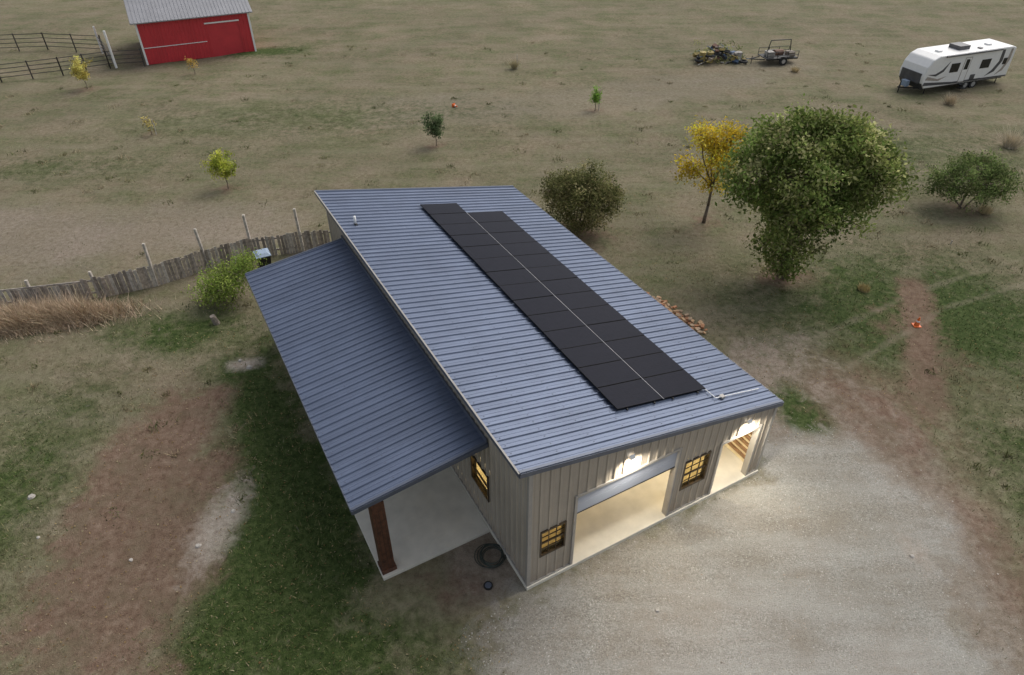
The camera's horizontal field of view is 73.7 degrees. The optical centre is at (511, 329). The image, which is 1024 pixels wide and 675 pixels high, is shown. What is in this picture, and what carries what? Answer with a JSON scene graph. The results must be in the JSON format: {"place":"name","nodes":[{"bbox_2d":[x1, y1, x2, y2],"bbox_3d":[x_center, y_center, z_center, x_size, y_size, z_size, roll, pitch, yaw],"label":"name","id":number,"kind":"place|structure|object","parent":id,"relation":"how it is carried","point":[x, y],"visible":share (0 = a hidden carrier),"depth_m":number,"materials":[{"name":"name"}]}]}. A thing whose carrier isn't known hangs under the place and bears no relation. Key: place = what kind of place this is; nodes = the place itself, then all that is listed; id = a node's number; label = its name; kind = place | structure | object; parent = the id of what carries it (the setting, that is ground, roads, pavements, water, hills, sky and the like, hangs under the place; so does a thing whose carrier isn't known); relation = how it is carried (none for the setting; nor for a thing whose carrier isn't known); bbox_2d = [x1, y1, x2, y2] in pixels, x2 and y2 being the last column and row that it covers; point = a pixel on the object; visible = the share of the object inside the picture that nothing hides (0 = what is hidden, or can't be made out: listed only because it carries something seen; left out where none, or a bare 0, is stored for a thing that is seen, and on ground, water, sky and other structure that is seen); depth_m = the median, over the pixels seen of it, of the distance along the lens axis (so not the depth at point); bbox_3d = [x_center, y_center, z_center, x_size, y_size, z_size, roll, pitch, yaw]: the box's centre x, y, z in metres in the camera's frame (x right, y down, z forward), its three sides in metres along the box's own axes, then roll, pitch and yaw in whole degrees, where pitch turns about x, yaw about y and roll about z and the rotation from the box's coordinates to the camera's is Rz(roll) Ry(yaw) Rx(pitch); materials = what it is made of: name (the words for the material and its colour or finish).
{"place":"outdoors","nodes":[
{"label":"outdoors","id":0,"kind":"place"},
{"bbox_2d":[0,0,1023,674],"bbox_3d":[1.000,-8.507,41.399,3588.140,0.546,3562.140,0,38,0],"label":"ground","id":1,"kind":"structure","parent":0,"point":[474,46],"depth_m":29.43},
{"bbox_2d":[0,32,144,82],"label":"pipe corral fence","id":2,"kind":"object","parent":1,"relation":"on","point":[43,37],"visible":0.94,"depth_m":60.10,"materials":[{"name":"metal"}]},
{"bbox_2d":[69,56,92,88],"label":"sapling","id":3,"kind":"object","parent":1,"relation":"on","point":[78,68],"visible":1,"depth_m":54.65,"materials":[{"name":"yellow plant"}]},
{"bbox_2d":[0,284,203,347],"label":"dry brush","id":4,"kind":"object","parent":1,"relation":"on","point":[64,313],"visible":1,"depth_m":30.50,"materials":[{"name":"brown plant"}]},
{"bbox_2d":[92,26,117,67],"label":"corral gate","id":5,"kind":"structure","parent":1,"relation":"on","point":[108,47],"depth_m":60.40,"materials":[{"name":"white metal"}]},
{"bbox_2d":[138,115,156,134],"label":"sapling","id":6,"kind":"object","parent":1,"relation":"on","point":[145,122],"visible":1,"depth_m":47.53,"materials":[{"name":"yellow plant"}]},
{"bbox_2d":[0,208,329,307],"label":"wooden fence","id":7,"kind":"object","parent":1,"relation":"on","point":[205,258],"visible":0.7,"depth_m":33.02,"materials":[{"name":"grey wood"}]},
{"bbox_2d":[123,0,256,64],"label":"red barn","id":8,"kind":"structure","parent":1,"relation":"on","point":[173,30],"depth_m":61.29,"materials":[{"name":"metal"}]},
{"bbox_2d":[186,58,198,71],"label":"sapling","id":9,"kind":"object","parent":1,"relation":"on","point":[188,60],"visible":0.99,"depth_m":58.45,"materials":[{"name":"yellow plant"}]},
{"bbox_2d":[209,314,219,324],"bbox_3d":[-13.285,-0.405,30.586,0.362,0.601,0.315,0,38,0],"label":"tree stump","id":10,"kind":"object","parent":1,"relation":"on","point":[214,319],"visible":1,"depth_m":30.44,"materials":[{"name":"grey wood"}]},
{"bbox_2d":[200,147,239,188],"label":"sapling","id":11,"kind":"object","parent":1,"relation":"on","point":[217,162],"visible":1,"depth_m":40.54,"materials":[{"name":"green plant"}]},
{"bbox_2d":[184,246,266,313],"bbox_3d":[-13.213,-2.264,31.052,4.096,3.050,3.216,0,38,0],"label":"willow shrub","id":12,"kind":"object","parent":1,"relation":"on","point":[228,281],"visible":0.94,"depth_m":31.09,"materials":[{"name":"green plant"}]},
{"bbox_2d":[253,248,270,267],"bbox_3d":[-12.309,-3.401,33.867,0.720,1.090,0.838,-18,41,-22],"label":"trash can","id":13,"kind":"object","parent":1,"relation":"on","point":[264,253],"visible":0.55,"depth_m":33.49,"materials":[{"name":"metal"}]},
{"bbox_2d":[355,467,489,580],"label":"porch slab","id":14,"kind":"structure","parent":1,"relation":"on","point":[434,516],"depth_m":22.11,"materials":[{"name":"grey concrete"}]},
{"bbox_2d":[368,501,396,574],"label":"porch posts","id":15,"kind":"object","parent":14,"relation":"on","point":[381,534],"visible":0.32,"depth_m":19.68,"materials":[{"name":"brown wood"}]},
{"bbox_2d":[420,111,444,145],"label":"sapling","id":16,"kind":"object","parent":1,"relation":"on","point":[434,123],"visible":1,"depth_m":45.58,"materials":[{"name":"green plant"}]},
{"bbox_2d":[27,359,914,611],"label":"rocks","id":17,"kind":"object","parent":1,"relation":"on","point":[198,545],"visible":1,"depth_m":22.48,"materials":[{"name":"grey stone"}]},
{"bbox_2d":[484,581,492,589],"bbox_3d":[-0.710,7.677,20.415,0.277,0.135,0.277,0,38,0],"label":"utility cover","id":18,"kind":"object","parent":1,"relation":"on","point":[488,585],"visible":1,"depth_m":20.36,"materials":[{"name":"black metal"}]},
{"bbox_2d":[474,543,506,567],"bbox_3d":[-0.563,6.844,21.188,1.289,0.301,0.955,-31,47,-34],"label":"coiled hose","id":19,"kind":"object","parent":1,"relation":"on","point":[481,553],"visible":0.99,"depth_m":21.09,"materials":[{"name":"black rubber"}]},
{"bbox_2d":[0,190,1022,669],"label":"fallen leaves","id":20,"kind":"object","parent":1,"relation":"on","point":[332,502],"visible":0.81,"depth_m":23.75,"materials":[{"name":"brown plant"}]},
{"bbox_2d":[0,41,1023,527],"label":"weed tufts","id":21,"kind":"object","parent":1,"relation":"on","point":[1006,453],"visible":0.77,"depth_m":38.81,"materials":[{"name":"green plant"}]},
{"bbox_2d":[508,58,522,68],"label":"dry shrub","id":22,"kind":"object","parent":1,"relation":"on","point":[513,64],"visible":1,"depth_m":60.23,"materials":[{"name":"brown plant"}]},
{"bbox_2d":[151,96,952,243],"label":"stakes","id":23,"kind":"object","parent":1,"relation":"on","point":[598,110],"visible":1,"depth_m":47.94,"materials":[{"name":"brown wood"}]},
{"bbox_2d":[532,158,630,237],"bbox_3d":[3.771,-7.001,36.238,4.834,4.276,4.558,-20,42,-24],"label":"evergreen shrub","id":24,"kind":"object","parent":1,"relation":"on","point":[581,190],"visible":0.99,"depth_m":35.49,"materials":[{"name":"green plant"}]},
{"bbox_2d":[587,85,602,109],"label":"sapling","id":25,"kind":"object","parent":1,"relation":"on","point":[596,95],"visible":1,"depth_m":51.26,"materials":[{"name":"green plant"}]},
{"bbox_2d":[450,445,757,589],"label":"floor slab","id":26,"kind":"structure","parent":1,"relation":"on","point":[605,525],"depth_m":22.34,"materials":[{"name":"concrete"}]},
{"bbox_2d":[328,213,526,579],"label":"side wall","id":27,"kind":"structure","parent":26,"relation":"on","point":[508,527],"depth_m":20.26,"materials":[{"name":"metal"}]},
{"bbox_2d":[245,238,487,514],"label":"porch roof","id":28,"kind":"structure","parent":27,"relation":"attached to","point":[387,416],"depth_m":22.04,"materials":[{"name":"blue metal"}]},
{"bbox_2d":[326,211,777,586],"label":"trim","id":29,"kind":"structure","parent":26,"relation":"on","point":[756,430],"depth_m":21.05,"materials":[{"name":"beige metal"}]},
{"bbox_2d":[314,185,783,478],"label":"roof","id":30,"kind":"structure","parent":29,"relation":"on","point":[538,401],"depth_m":22.54,"materials":[{"name":"metal"}]},
{"bbox_2d":[314,191,519,474],"bbox_3d":[-4.000,-0.689,23.493,0.355,1.364,17.800,-19,41,-23],"label":"flashing","id":31,"kind":"object","parent":30,"relation":"attached to","point":[469,417],"visible":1,"depth_m":21.92,"materials":[{"name":"grey metal"}]},
{"bbox_2d":[420,203,758,410],"bbox_3d":[1.990,-1.777,25.987,5.403,1.218,15.130,-19,41,-23],"label":"solar panel array","id":32,"kind":"object","parent":30,"relation":"on","point":[617,359],"visible":1,"depth_m":24.02,"materials":[{"name":"black glass"}]},
{"bbox_2d":[394,307,764,569],"bbox_3d":[0.213,-0.434,26.636,8.880,4.966,17.280,-19,41,-23],"label":"interior lining","id":33,"kind":"object","parent":26,"relation":"on","point":[738,447],"visible":0.02,"depth_m":22.46,"materials":[{"name":"brown wood"}]},
{"bbox_2d":[530,408,773,581],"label":"front wall","id":34,"kind":"structure","parent":26,"relation":"on","point":[547,510],"depth_m":19.59,"materials":[{"name":"metal"}]},
{"bbox_2d":[470,450,711,557],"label":"windows","id":35,"kind":"structure","parent":34,"relation":"attached to","point":[553,534],"depth_m":21.24,"materials":[{"name":"brown metal"}]},
{"bbox_2d":[577,452,677,513],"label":"overhead door","id":36,"kind":"structure","parent":34,"relation":"attached to","point":[617,487],"depth_m":19.97,"materials":[{"name":"grey metal"}]},
{"bbox_2d":[629,419,752,460],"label":"wall lamps","id":37,"kind":"object","parent":34,"relation":"attached to","point":[633,456],"depth_m":19.14,"materials":[{"name":"white paint"}]},
{"bbox_2d":[647,292,707,333],"bbox_3d":[7.376,-0.764,31.198,0.997,0.256,3.810,-24,44,-28],"label":"brick rubble pile","id":38,"kind":"object","parent":1,"relation":"on","point":[698,326],"visible":0.69,"depth_m":30.82,"materials":[{"name":"beige brick"}]},
{"bbox_2d":[674,115,751,222],"bbox_3d":[10.522,-8.304,36.486,4.249,6.153,3.096,14,40,18],"label":"yellow tree","id":39,"kind":"object","parent":1,"relation":"on","point":[708,145],"visible":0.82,"depth_m":35.50,"materials":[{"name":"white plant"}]},
{"bbox_2d":[690,39,752,64],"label":"scrap pile","id":40,"kind":"object","parent":1,"relation":"on","point":[720,53],"visible":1,"depth_m":61.17,"materials":[{"name":"rubber"}]},
{"bbox_2d":[460,331,1021,674],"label":"gravel","id":41,"kind":"structure","parent":1,"relation":"on","point":[721,662],"depth_m":20.21,"materials":[{"name":"grey gravel"}]},
{"bbox_2d":[749,39,798,65],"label":"utility trailer","id":42,"kind":"object","parent":1,"relation":"on","point":[781,55],"visible":1,"depth_m":60.64,"materials":[{"name":"black metal"}]},
{"bbox_2d":[791,66,799,72],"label":"dry shrub","id":43,"kind":"object","parent":1,"relation":"on","point":[794,69],"visible":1,"depth_m":58.93,"materials":[{"name":"brown plant"}]},
{"bbox_2d":[707,93,924,283],"bbox_3d":[13.659,-6.082,31.454,9.322,8.757,6.583,0,38,0],"label":"pecan tree","id":44,"kind":"object","parent":1,"relation":"on","point":[829,155],"visible":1,"depth_m":29.78,"materials":[{"name":"green plant"}]},
{"bbox_2d":[857,282,873,292],"bbox_3d":[16.921,-2.008,32.752,0.881,0.313,0.804,26,45,30],"label":"dry shrub","id":45,"kind":"object","parent":1,"relation":"on","point":[863,288],"visible":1,"depth_m":32.76,"materials":[{"name":"brown plant"}]},
{"bbox_2d":[911,317,921,327],"bbox_3d":[18.150,-0.357,30.510,0.320,0.460,0.320,0,38,0],"label":"traffic cone","id":46,"kind":"object","parent":1,"relation":"on","point":[916,324],"visible":1,"depth_m":30.52,"materials":[{"name":"orange plastic"}]},
{"bbox_2d":[944,92,962,105],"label":"dry shrub","id":47,"kind":"object","parent":1,"relation":"on","point":[949,101],"visible":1,"depth_m":52.66,"materials":[{"name":"brown plant"}]},
{"bbox_2d":[897,39,1016,93],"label":"travel trailer","id":48,"kind":"object","parent":1,"relation":"on","point":[965,65],"visible":1,"depth_m":54.82,"materials":[{"name":"white paint"}]},
{"bbox_2d":[918,148,1023,213],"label":"round bush","id":49,"kind":"object","parent":1,"relation":"on","point":[983,178],"visible":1,"depth_m":38.09,"materials":[{"name":"green plant"}]},
{"bbox_2d":[975,204,994,214],"bbox_3d":[26.928,-6.848,38.832,1.261,0.503,1.293,-21,42,-25],"label":"dry shrub","id":50,"kind":"object","parent":1,"relation":"on","point":[986,210],"visible":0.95,"depth_m":38.83,"materials":[{"name":"brown plant"}]},
{"bbox_2d":[996,125,1023,149],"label":"dry shrub","id":51,"kind":"object","parent":1,"relation":"on","point":[1013,143],"visible":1,"depth_m":46.11,"materials":[{"name":"brown plant"}]},
{"bbox_2d":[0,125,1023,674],"bbox_3d":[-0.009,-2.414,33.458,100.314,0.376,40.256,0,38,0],"label":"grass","id":52,"kind":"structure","parent":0,"point":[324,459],"depth_m":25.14,"materials":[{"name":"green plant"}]}
]}

